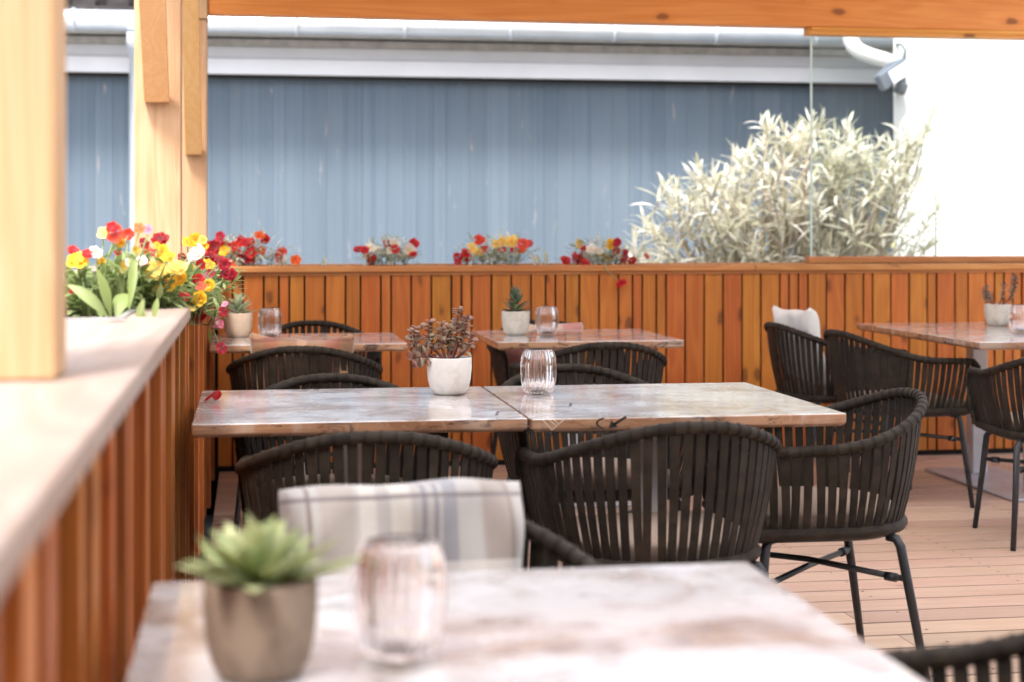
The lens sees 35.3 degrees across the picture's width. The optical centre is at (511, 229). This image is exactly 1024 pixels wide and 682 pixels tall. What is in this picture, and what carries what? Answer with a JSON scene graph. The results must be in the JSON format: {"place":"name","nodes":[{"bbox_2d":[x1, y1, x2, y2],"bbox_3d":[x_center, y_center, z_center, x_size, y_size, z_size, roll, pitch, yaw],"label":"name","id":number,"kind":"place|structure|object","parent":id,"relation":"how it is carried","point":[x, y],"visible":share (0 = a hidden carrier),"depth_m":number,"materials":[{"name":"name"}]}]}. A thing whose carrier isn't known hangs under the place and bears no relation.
{"place":"outdoors","nodes":[
{"label":"outdoors","id":0,"kind":"place"},
{"bbox_2d":[199,515,213,580],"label":"ground","id":1,"kind":"structure","parent":0,"point":[208,521],"depth_m":8.19,"materials":[{"name":"brown wood"}]},
{"bbox_2d":[0,265,214,681],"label":"planter wall","id":2,"kind":"structure","parent":1,"relation":"on","point":[107,467],"depth_m":2.03,"materials":[{"name":"brown wood"}]},
{"bbox_2d":[67,249,137,316],"bbox_3d":[-0.893,0.120,3.532,0.150,0.154,0.058,0,0,-32],"label":"bulb plant","id":3,"kind":"object","parent":2,"relation":"on","point":[122,301],"visible":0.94,"depth_m":3.52,"materials":[{"name":"green plant"}]},
{"bbox_2d":[66,221,198,316],"bbox_3d":[-0.932,0.103,3.770,0.410,0.246,0.454,0,0,-9],"label":"flowering plant","id":4,"kind":"object","parent":2,"relation":"on","point":[116,278],"visible":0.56,"depth_m":3.64,"materials":[{"name":"red plant"}]},
{"bbox_2d":[136,297,158,316],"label":"green shoot","id":5,"kind":"object","parent":2,"relation":"on","point":[140,311],"visible":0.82,"depth_m":3.42,"materials":[{"name":"green plant"}]},
{"bbox_2d":[123,232,229,320],"bbox_3d":[-0.857,0.125,3.963,0.333,0.240,0.516,0,0,-9],"label":"flowering plant","id":6,"kind":"object","parent":2,"relation":"on","point":[183,269],"visible":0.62,"depth_m":3.79,"materials":[{"name":"yellow plant"}]},
{"bbox_2d":[179,273,232,353],"bbox_3d":[-0.801,0.206,4.046,0.176,0.200,0.357,0,0,-15],"label":"flowering plant","id":7,"kind":"object","parent":2,"relation":"on","point":[205,285],"visible":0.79,"depth_m":3.94,"materials":[{"name":"red plant"}]},
{"bbox_2d":[177,232,249,304],"bbox_3d":[-0.885,0.110,4.606,0.273,0.206,0.474,0,0,-9],"label":"flowering plant","id":8,"kind":"object","parent":2,"relation":"on","point":[197,241],"visible":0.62,"depth_m":4.47,"materials":[{"name":"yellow plant"}]},
{"bbox_2d":[0,0,1023,380],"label":"timber pergola","id":9,"kind":"object","parent":2,"relation":"on","point":[170,118],"visible":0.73,"depth_m":6.85,"materials":[{"name":"brown wood"}]},
{"bbox_2d":[66,0,893,268],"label":"outbuilding","id":10,"kind":"structure","parent":1,"relation":"on","point":[334,141],"depth_m":13.00,"materials":[{"name":"blue"}]},
{"bbox_2d":[206,262,1023,514],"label":"planter wall","id":11,"kind":"structure","parent":1,"relation":"on","point":[715,317],"depth_m":8.54,"materials":[{"name":"brown wood"}]},
{"bbox_2d":[206,228,301,265],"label":"flowering plant","id":12,"kind":"object","parent":11,"relation":"on","point":[248,254],"visible":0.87,"depth_m":8.30,"materials":[{"name":"red plant"}]},
{"bbox_2d":[278,253,285,265],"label":"green shoot","id":13,"kind":"object","parent":11,"relation":"on","point":[283,258],"visible":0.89,"depth_m":8.34,"materials":[{"name":"green plant"}]},
{"bbox_2d":[322,256,326,265],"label":"green shoot","id":14,"kind":"object","parent":11,"relation":"on","point":[324,261],"visible":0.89,"depth_m":8.40,"materials":[{"name":"green plant"}]},
{"bbox_2d":[352,232,423,265],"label":"flowering plant","id":15,"kind":"object","parent":11,"relation":"on","point":[391,248],"visible":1,"depth_m":8.43,"materials":[{"name":"red plant"}]},
{"bbox_2d":[453,228,539,264],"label":"flowering plant","id":16,"kind":"object","parent":11,"relation":"on","point":[497,245],"visible":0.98,"depth_m":8.51,"materials":[{"name":"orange plant"}]},
{"bbox_2d":[531,250,548,264],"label":"green shoot","id":17,"kind":"object","parent":11,"relation":"on","point":[537,257],"visible":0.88,"depth_m":8.58,"materials":[{"name":"green plant"}]},
{"bbox_2d":[554,233,649,287],"bbox_3d":[0.476,0.160,8.631,0.434,0.291,0.431,0,0,33],"label":"flowering plant","id":18,"kind":"object","parent":11,"relation":"on","point":[601,256],"visible":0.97,"depth_m":8.59,"materials":[{"name":"red plant"}]},
{"bbox_2d":[804,27,1023,262],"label":"glass screen","id":19,"kind":"object","parent":11,"relation":"on","point":[910,33],"visible":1,"depth_m":8.90,"materials":[{"name":"clear glass"}]},
{"bbox_2d":[622,102,954,262],"bbox_3d":[1.781,0.055,10.684,2.464,1.821,1.224,0,0,-9],"label":"oleander bush","id":20,"kind":"object","parent":1,"relation":"on","point":[826,232],"visible":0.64,"depth_m":10.53,"materials":[{"name":"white plant"}]},
{"bbox_2d":[894,38,1023,255],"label":"rendered building","id":21,"kind":"structure","parent":1,"relation":"on","point":[974,89],"depth_m":12.00,"materials":[{"name":"white paint"}]},
{"bbox_2d":[874,58,911,94],"bbox_3d":[2.808,-1.117,11.711,0.214,0.255,0.432,0,0,41],"label":"floodlight","id":22,"kind":"object","parent":21,"relation":"attached to","point":[890,74],"visible":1,"depth_m":11.62,"materials":[{"name":"silver metal"}]},
{"bbox_2d":[895,43,906,58],"bbox_3d":[2.878,-1.307,11.884,0.088,0.146,0.051,0,0,40],"label":"wall hook","id":23,"kind":"object","parent":21,"relation":"attached to","point":[903,47],"depth_m":11.86,"materials":[{"name":"grey metal"}]},
{"bbox_2d":[208,453,1023,681],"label":"deck","id":24,"kind":"structure","parent":0,"point":[968,581],"depth_m":5.85,"materials":[{"name":"brown wood"}]},
{"bbox_2d":[226,345,382,529],"bbox_3d":[-0.836,0.840,6.496,0.629,0.785,0.583,0,0,-4],"label":"woven armchair","id":25,"kind":"object","parent":24,"relation":"on","point":[237,369],"visible":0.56,"depth_m":6.26,"materials":[{"name":"grey wicker"}]},
{"bbox_2d":[249,332,354,389],"bbox_3d":[-0.824,0.579,6.335,0.414,0.362,0.152,0,10,-4],"label":"cushion","id":26,"kind":"object","parent":25,"relation":"on","point":[261,343],"visible":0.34,"depth_m":6.28,"materials":[{"name":"fabric"}]},
{"bbox_2d":[210,333,406,474],"bbox_3d":[-0.904,0.854,7.092,0.822,0.747,0.710,0,0,-9],"label":"bistro table","id":27,"kind":"object","parent":24,"relation":"on","point":[364,342],"visible":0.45,"depth_m":6.97,"materials":[{"name":"wood"},{"name":"metal"}]},
{"bbox_2d":[223,293,255,337],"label":"potted succulent","id":28,"kind":"object","parent":27,"relation":"on","point":[238,322],"visible":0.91,"depth_m":7.14,"materials":[{"name":"white ceramic"}]},
{"bbox_2d":[258,308,281,336],"bbox_3d":[-1.080,0.414,7.190,0.106,0.128,0.106,0,0,1],"label":"glass lantern","id":29,"kind":"object","parent":27,"relation":"on","point":[269,322],"visible":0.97,"depth_m":7.15,"materials":[{"name":"clear glass"}]},
{"bbox_2d":[249,320,381,480],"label":"woven armchair","id":30,"kind":"object","parent":24,"relation":"on","point":[375,356],"visible":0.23,"depth_m":7.95,"materials":[{"name":"grey"}]},
{"bbox_2d":[232,373,448,522],"bbox_3d":[-0.518,0.840,4.762,0.629,0.785,0.583,0,0,-10],"label":"woven armchair","id":31,"kind":"object","parent":24,"relation":"on","point":[242,444],"visible":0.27,"depth_m":4.96,"materials":[{"name":"grey wicker"}]},
{"bbox_2d":[191,386,527,485],"bbox_3d":[-0.431,0.853,4.451,0.862,0.748,0.845,0,0,-9],"label":"bistro table","id":32,"kind":"object","parent":24,"relation":"on","point":[258,413],"visible":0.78,"depth_m":4.23,"materials":[{"name":"stone"}]},
{"bbox_2d":[204,390,221,400],"bbox_3d":[-0.832,0.463,4.478,0.049,0.030,0.030,0,0,-9],"label":"fallen petal","id":33,"kind":"object","parent":32,"relation":"on","point":[215,395],"visible":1,"depth_m":4.48,"materials":[{"name":"red plant"}]},
{"bbox_2d":[405,306,478,394],"bbox_3d":[-0.204,0.351,4.686,0.196,0.257,0.132,0,0,-33],"label":"potted succulent","id":34,"kind":"object","parent":32,"relation":"on","point":[448,374],"visible":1,"depth_m":4.67,"materials":[{"name":"white ceramic"}]},
{"bbox_2d":[234,430,497,524],"bbox_3d":[-0.347,0.840,3.860,0.629,0.785,0.583,0,0,-8],"label":"woven armchair","id":35,"kind":"object","parent":24,"relation":"on","point":[477,463],"visible":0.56,"depth_m":3.62,"materials":[{"name":"grey wicker"}]},
{"bbox_2d":[125,562,923,681],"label":"bistro table","id":36,"kind":"object","parent":24,"relation":"on","point":[729,622],"visible":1,"depth_m":1.91,"materials":[{"name":"stone"}]},
{"bbox_2d":[175,512,369,681],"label":"potted succulent","id":37,"kind":"object","parent":36,"relation":"on","point":[260,594],"visible":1,"depth_m":1.69,"materials":[{"name":"grey ceramic"}]},
{"bbox_2d":[352,534,446,662],"bbox_3d":[-0.126,0.414,1.813,0.106,0.128,0.106,0,0,-9],"label":"glass lantern","id":38,"kind":"object","parent":36,"relation":"on","point":[399,590],"visible":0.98,"depth_m":1.77,"materials":[{"name":"clear glass"}]},
{"bbox_2d":[486,320,624,479],"bbox_3d":[0.191,0.840,7.764,0.629,0.785,0.583,0,0,-11],"label":"woven armchair","id":39,"kind":"object","parent":24,"relation":"on","point":[499,362],"visible":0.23,"depth_m":7.64,"materials":[{"name":"grey"}]},
{"bbox_2d":[505,322,585,382],"bbox_3d":[0.164,0.604,7.898,0.404,0.307,0.140,0,-14,-11],"label":"cushion","id":40,"kind":"object","parent":39,"relation":"on","point":[514,355],"visible":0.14,"depth_m":7.85,"materials":[{"name":"fabric"}]},
{"bbox_2d":[523,519,602,569],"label":"woven armchair","id":41,"kind":"object","parent":24,"relation":"on","point":[542,539],"visible":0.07,"depth_m":2.69,"materials":[{"name":"grey wicker"}]},
{"bbox_2d":[278,478,523,576],"bbox_3d":[-0.174,0.579,2.635,0.408,0.337,0.210,1,-12,-15],"label":"cushion","id":42,"kind":"object","parent":41,"relation":"on","point":[467,525],"visible":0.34,"depth_m":2.58,"materials":[{"name":"white fabric"}]},
{"bbox_2d":[471,329,683,507],"bbox_3d":[0.276,0.854,7.333,0.820,0.747,0.830,0,0,-9],"label":"bistro table","id":43,"kind":"object","parent":24,"relation":"on","point":[530,339],"visible":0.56,"depth_m":7.10,"materials":[{"name":"stone"}]},
{"bbox_2d":[502,285,533,334],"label":"potted succulent","id":44,"kind":"object","parent":43,"relation":"on","point":[516,320],"visible":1,"depth_m":7.30,"materials":[{"name":"white ceramic"}]},
{"bbox_2d":[535,306,557,334],"bbox_3d":[0.159,0.414,7.340,0.106,0.128,0.106,0,0,-39],"label":"glass lantern","id":45,"kind":"object","parent":43,"relation":"on","point":[546,320],"visible":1,"depth_m":7.30,"materials":[{"name":"clear glass"}]},
{"bbox_2d":[508,341,667,510],"bbox_3d":[0.333,0.840,6.705,0.629,0.785,0.583,0,0,-12],"label":"woven armchair","id":46,"kind":"object","parent":24,"relation":"on","point":[650,371],"visible":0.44,"depth_m":6.46,"materials":[{"name":"grey wicker"}]},
{"bbox_2d":[498,363,695,568],"bbox_3d":[0.244,0.840,5.119,0.628,0.785,0.582,0,0,-13],"label":"woven armchair","id":47,"kind":"object","parent":24,"relation":"on","point":[511,442],"visible":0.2,"depth_m":5.29,"materials":[{"name":"grey wicker"}]},
{"bbox_2d":[514,420,781,577],"bbox_3d":[0.361,0.840,4.036,0.629,0.785,0.583,0,0,-14],"label":"woven armchair","id":48,"kind":"object","parent":24,"relation":"on","point":[725,525],"visible":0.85,"depth_m":3.82,"materials":[{"name":"wicker"}]},
{"bbox_2d":[483,382,845,511],"bbox_3d":[0.393,0.851,4.571,0.834,0.752,0.871,0,0,-9],"label":"bistro table","id":49,"kind":"object","parent":24,"relation":"on","point":[601,407],"visible":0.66,"depth_m":4.39,"materials":[{"name":"stone"}]},
{"bbox_2d":[520,348,556,393],"bbox_3d":[0.077,0.414,4.713,0.106,0.128,0.106,0,0,41],"label":"glass lantern","id":50,"kind":"object","parent":49,"relation":"on","point":[538,369],"visible":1,"depth_m":4.67,"materials":[{"name":"clear glass"}]},
{"bbox_2d":[694,387,929,681],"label":"woven armchair","id":51,"kind":"object","parent":24,"relation":"on","point":[830,507],"visible":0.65,"depth_m":4.26,"materials":[{"name":"grey wicker"}]},
{"bbox_2d":[764,322,880,471],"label":"woven armchair","id":52,"kind":"object","parent":24,"relation":"on","point":[817,392],"visible":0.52,"depth_m":7.66,"materials":[{"name":"grey"}]},
{"bbox_2d":[772,305,825,385],"bbox_3d":[1.404,0.561,7.830,0.116,0.400,0.426,-12,3,-15],"label":"cushion","id":53,"kind":"object","parent":52,"relation":"on","point":[807,321],"visible":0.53,"depth_m":7.71,"materials":[{"name":"white fabric"}]},
{"bbox_2d":[823,329,980,507],"bbox_3d":[1.712,0.840,7.296,0.583,0.785,0.629,0,0,-17],"label":"woven armchair","id":54,"kind":"object","parent":24,"relation":"on","point":[873,366],"visible":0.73,"depth_m":7.09,"materials":[{"name":"grey"}]},
{"bbox_2d":[857,322,1023,501],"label":"bistro table","id":55,"kind":"object","parent":24,"relation":"on","point":[977,340],"visible":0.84,"depth_m":7.81,"materials":[{"name":"stone"}]},
{"bbox_2d":[982,274,1018,325],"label":"potted succulent","id":56,"kind":"object","parent":55,"relation":"on","point":[997,314],"visible":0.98,"depth_m":8.02,"materials":[{"name":"white ceramic"}]},
{"bbox_2d":[1009,305,1023,332],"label":"glass lantern","id":57,"kind":"object","parent":55,"relation":"on","point":[1016,318],"visible":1,"depth_m":7.45,"materials":[{"name":"clear glass"}]},
{"bbox_2d":[881,632,1023,681],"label":"woven armchair","id":58,"kind":"object","parent":24,"relation":"on","point":[960,659],"visible":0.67,"depth_m":2.17,"materials":[{"name":"grey wicker"}]},
{"bbox_2d":[965,357,1023,550],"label":"woven armchair","id":59,"kind":"object","parent":24,"relation":"on","point":[1003,422],"visible":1,"depth_m":6.31,"materials":[{"name":"grey wicker"}]},
{"bbox_2d":[834,227,895,255],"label":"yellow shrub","id":60,"kind":"object","parent":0,"point":[893,244],"visible":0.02,"depth_m":11.41,"materials":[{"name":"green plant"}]}
]}

